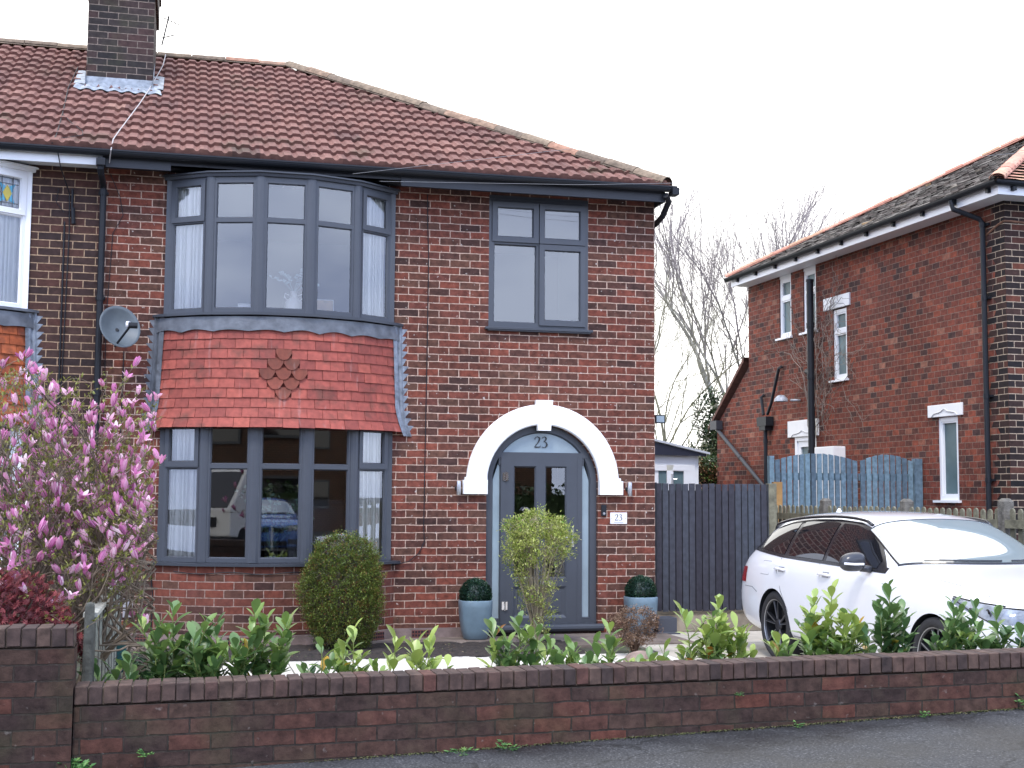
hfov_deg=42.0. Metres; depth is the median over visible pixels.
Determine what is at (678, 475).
window glass
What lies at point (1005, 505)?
fence post
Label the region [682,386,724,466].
evergreen tree
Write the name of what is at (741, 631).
laurel plant
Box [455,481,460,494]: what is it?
wall light
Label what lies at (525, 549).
variegated shrub
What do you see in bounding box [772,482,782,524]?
timber board
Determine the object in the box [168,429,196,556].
curtain
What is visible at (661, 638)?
patio
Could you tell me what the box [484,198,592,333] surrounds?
window
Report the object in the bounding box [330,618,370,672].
laurel plant
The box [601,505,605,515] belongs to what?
doorbell
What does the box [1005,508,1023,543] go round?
picket fence
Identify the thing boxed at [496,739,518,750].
weed
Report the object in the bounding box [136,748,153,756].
weed
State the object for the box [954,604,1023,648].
laurel plant
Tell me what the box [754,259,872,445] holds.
climbing plant
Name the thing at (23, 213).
bay window
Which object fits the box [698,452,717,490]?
hedge
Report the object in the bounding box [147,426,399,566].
bay window
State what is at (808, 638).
laurel plant
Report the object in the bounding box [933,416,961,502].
window
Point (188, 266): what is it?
curtain
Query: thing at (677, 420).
bare tree
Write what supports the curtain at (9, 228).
hanging from the brick house at (52, 120)
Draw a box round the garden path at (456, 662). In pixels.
[220,652,678,675]
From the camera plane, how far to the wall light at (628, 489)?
15.21 m
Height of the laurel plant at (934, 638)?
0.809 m
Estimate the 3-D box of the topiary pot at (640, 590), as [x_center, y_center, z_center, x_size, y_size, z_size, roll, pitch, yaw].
[1.442,2.469,14.952,0.375,0.665,0.375,2,-5,-14]
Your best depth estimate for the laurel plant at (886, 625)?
8.88 m
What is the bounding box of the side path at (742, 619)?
[657,609,760,631]
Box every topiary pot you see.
[458,577,492,639]
[624,575,657,634]
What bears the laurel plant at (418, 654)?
on the planting strip
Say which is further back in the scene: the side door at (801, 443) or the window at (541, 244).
the side door at (801, 443)
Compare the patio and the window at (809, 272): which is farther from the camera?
the window at (809, 272)
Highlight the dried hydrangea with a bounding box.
[605,605,663,653]
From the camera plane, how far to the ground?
13.44 m
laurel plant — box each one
[77,650,168,682]
[131,600,217,680]
[167,612,262,679]
[211,598,299,676]
[296,636,339,674]
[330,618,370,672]
[368,624,426,670]
[403,625,453,670]
[477,637,515,666]
[483,610,555,667]
[516,634,597,664]
[559,618,643,663]
[631,638,705,661]
[673,594,752,659]
[724,611,757,657]
[760,610,832,656]
[790,579,867,654]
[816,620,875,654]
[855,579,919,652]
[923,606,968,650]
[929,595,1008,650]
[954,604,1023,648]
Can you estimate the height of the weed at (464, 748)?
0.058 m
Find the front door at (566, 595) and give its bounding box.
[502,456,576,623]
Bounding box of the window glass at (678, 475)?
[658,471,682,483]
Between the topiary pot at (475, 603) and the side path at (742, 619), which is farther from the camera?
the side path at (742, 619)
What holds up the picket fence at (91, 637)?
on the ground
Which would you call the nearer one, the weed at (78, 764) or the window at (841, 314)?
the weed at (78, 764)
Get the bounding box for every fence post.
[820,498,831,513]
[900,499,913,511]
[997,498,1013,535]
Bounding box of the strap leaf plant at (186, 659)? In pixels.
[114,650,221,679]
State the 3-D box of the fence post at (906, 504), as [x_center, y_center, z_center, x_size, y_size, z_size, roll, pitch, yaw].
[4.237,2.056,14.274,0.110,1.650,0.110,2,-5,-14]
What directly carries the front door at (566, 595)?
in the brick house at (485, 374)
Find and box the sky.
[0,0,1023,448]
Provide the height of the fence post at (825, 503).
1.650 m
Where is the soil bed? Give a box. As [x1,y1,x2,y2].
[132,640,586,662]
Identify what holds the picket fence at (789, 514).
attached to the fence post at (825, 503)
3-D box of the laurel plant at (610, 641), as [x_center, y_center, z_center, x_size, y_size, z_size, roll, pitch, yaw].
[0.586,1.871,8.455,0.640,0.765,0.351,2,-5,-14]
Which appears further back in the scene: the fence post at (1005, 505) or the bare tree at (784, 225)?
the bare tree at (784, 225)
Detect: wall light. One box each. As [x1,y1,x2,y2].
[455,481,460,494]
[625,483,631,495]
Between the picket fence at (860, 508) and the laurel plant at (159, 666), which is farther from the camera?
the picket fence at (860, 508)
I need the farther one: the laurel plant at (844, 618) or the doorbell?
the doorbell
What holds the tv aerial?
attached to the brick house at (485, 374)
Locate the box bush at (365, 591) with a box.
[292,526,387,649]
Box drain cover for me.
[654,616,679,633]
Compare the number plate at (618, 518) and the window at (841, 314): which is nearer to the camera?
the number plate at (618, 518)
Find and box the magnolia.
[0,346,165,683]
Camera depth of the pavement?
7.51 m
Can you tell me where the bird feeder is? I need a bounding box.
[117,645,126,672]
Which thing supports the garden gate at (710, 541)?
attached to the gate post at (772, 493)
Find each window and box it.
[0,167,38,312]
[0,424,22,566]
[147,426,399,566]
[152,176,403,326]
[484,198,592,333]
[775,273,792,340]
[799,265,817,334]
[828,308,848,382]
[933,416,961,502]
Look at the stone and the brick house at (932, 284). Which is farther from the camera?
the brick house at (932, 284)
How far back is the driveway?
13.93 m
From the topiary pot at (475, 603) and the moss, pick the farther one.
the topiary pot at (475, 603)
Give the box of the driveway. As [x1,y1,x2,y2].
[639,630,836,659]
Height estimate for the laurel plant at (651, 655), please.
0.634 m
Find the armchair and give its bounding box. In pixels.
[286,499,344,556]
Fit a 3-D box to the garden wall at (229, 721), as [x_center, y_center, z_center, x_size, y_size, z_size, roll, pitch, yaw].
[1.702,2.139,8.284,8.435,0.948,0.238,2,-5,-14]
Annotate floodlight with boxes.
[655,415,664,423]
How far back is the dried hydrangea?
13.10 m
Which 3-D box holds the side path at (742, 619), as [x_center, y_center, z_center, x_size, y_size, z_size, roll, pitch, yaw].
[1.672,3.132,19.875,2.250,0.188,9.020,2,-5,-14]
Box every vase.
[234,485,314,556]
[269,268,318,308]
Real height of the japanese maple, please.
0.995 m
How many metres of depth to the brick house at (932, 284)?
19.67 m
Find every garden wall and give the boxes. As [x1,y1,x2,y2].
[0,623,77,767]
[72,647,1023,767]
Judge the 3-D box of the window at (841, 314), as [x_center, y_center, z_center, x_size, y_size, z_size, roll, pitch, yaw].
[5.270,-0.620,21.391,0.140,1.170,0.570,2,-5,-15]
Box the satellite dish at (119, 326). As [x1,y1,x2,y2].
[99,306,139,347]
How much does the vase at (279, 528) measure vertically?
0.860 m
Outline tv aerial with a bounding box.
[161,16,180,45]
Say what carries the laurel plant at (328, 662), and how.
on the planting strip
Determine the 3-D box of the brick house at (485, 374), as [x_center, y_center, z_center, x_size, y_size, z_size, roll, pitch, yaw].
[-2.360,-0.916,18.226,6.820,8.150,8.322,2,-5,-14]
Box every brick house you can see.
[0,38,112,620]
[73,0,679,645]
[708,134,1023,539]
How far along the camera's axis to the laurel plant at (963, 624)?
9.09 m
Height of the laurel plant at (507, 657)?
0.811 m
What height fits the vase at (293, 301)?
0.546 m
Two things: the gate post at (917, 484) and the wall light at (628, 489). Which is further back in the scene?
the gate post at (917, 484)
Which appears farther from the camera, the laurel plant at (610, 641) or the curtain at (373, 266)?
the curtain at (373, 266)
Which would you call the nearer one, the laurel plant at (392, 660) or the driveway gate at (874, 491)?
the laurel plant at (392, 660)
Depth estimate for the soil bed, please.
13.14 m
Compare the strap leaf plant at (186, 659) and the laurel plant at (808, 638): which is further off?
the strap leaf plant at (186, 659)
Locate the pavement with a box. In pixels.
[236,708,1023,767]
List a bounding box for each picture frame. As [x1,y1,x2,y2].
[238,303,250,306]
[317,299,333,310]
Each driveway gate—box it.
[774,453,857,513]
[858,454,913,510]
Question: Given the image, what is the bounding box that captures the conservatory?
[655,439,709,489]
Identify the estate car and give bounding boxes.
[742,508,1023,656]
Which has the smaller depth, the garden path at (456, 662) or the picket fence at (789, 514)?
the garden path at (456, 662)
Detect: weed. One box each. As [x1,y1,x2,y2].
[58,758,95,767]
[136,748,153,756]
[444,747,477,754]
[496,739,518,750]
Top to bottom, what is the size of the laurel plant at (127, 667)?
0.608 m
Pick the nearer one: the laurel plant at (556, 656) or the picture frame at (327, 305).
the laurel plant at (556, 656)
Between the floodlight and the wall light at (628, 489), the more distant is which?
the floodlight
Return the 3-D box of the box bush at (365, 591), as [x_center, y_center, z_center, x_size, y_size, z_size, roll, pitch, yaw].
[-1.724,2.056,13.359,0.963,1.267,0.937,2,-5,-14]
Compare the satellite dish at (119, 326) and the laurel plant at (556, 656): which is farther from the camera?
the satellite dish at (119, 326)
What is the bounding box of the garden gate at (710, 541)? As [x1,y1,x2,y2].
[655,482,768,611]
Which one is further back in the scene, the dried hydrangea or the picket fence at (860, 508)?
the picket fence at (860, 508)
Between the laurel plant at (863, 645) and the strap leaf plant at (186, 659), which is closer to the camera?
the laurel plant at (863, 645)
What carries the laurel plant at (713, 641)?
on the planting strip
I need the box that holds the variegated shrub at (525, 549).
[497,504,580,643]
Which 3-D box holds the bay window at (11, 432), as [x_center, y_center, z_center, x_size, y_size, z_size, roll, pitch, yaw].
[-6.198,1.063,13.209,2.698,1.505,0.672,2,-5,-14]
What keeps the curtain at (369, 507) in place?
hanging from the brick house at (485, 374)
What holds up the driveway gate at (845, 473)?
attached to the gate post at (770, 469)
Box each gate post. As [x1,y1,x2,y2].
[766,483,776,534]
[767,456,773,483]
[912,459,922,511]
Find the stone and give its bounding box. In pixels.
[623,650,648,661]
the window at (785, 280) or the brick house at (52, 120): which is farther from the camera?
the window at (785, 280)
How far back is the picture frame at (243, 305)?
14.24 m
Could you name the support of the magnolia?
on the ground
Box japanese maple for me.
[0,559,83,664]
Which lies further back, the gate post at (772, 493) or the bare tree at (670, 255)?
the bare tree at (670, 255)
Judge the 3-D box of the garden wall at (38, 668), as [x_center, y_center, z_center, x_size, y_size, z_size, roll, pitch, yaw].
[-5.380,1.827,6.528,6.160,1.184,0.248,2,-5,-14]
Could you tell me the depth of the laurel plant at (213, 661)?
7.83 m
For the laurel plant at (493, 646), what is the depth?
8.31 m
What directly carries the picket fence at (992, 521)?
attached to the fence post at (906, 504)
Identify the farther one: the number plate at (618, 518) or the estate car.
the number plate at (618, 518)
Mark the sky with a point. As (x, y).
(576, 74)
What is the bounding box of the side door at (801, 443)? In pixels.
[795,436,815,505]
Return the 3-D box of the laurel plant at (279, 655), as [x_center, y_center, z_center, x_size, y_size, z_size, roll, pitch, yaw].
[-1.562,1.740,7.980,0.587,0.919,0.395,2,-5,-14]
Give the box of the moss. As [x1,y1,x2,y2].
[304,707,1023,762]
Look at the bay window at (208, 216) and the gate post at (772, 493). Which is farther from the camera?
the gate post at (772, 493)
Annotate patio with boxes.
[126,632,693,650]
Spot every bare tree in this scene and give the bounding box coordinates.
[634,155,855,406]
[654,232,748,444]
[655,328,737,466]
[718,168,860,356]
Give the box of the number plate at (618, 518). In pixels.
[610,513,626,523]
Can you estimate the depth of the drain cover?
15.08 m
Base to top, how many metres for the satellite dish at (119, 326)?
0.446 m
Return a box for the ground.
[76,647,645,681]
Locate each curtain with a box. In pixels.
[0,176,19,302]
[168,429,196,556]
[174,187,202,308]
[358,432,380,554]
[362,197,384,316]
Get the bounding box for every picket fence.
[81,584,120,683]
[777,505,819,526]
[828,506,899,512]
[909,507,997,528]
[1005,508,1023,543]
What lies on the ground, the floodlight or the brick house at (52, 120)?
the brick house at (52, 120)
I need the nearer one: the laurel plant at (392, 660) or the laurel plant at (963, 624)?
the laurel plant at (392, 660)
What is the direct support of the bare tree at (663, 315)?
on the ground

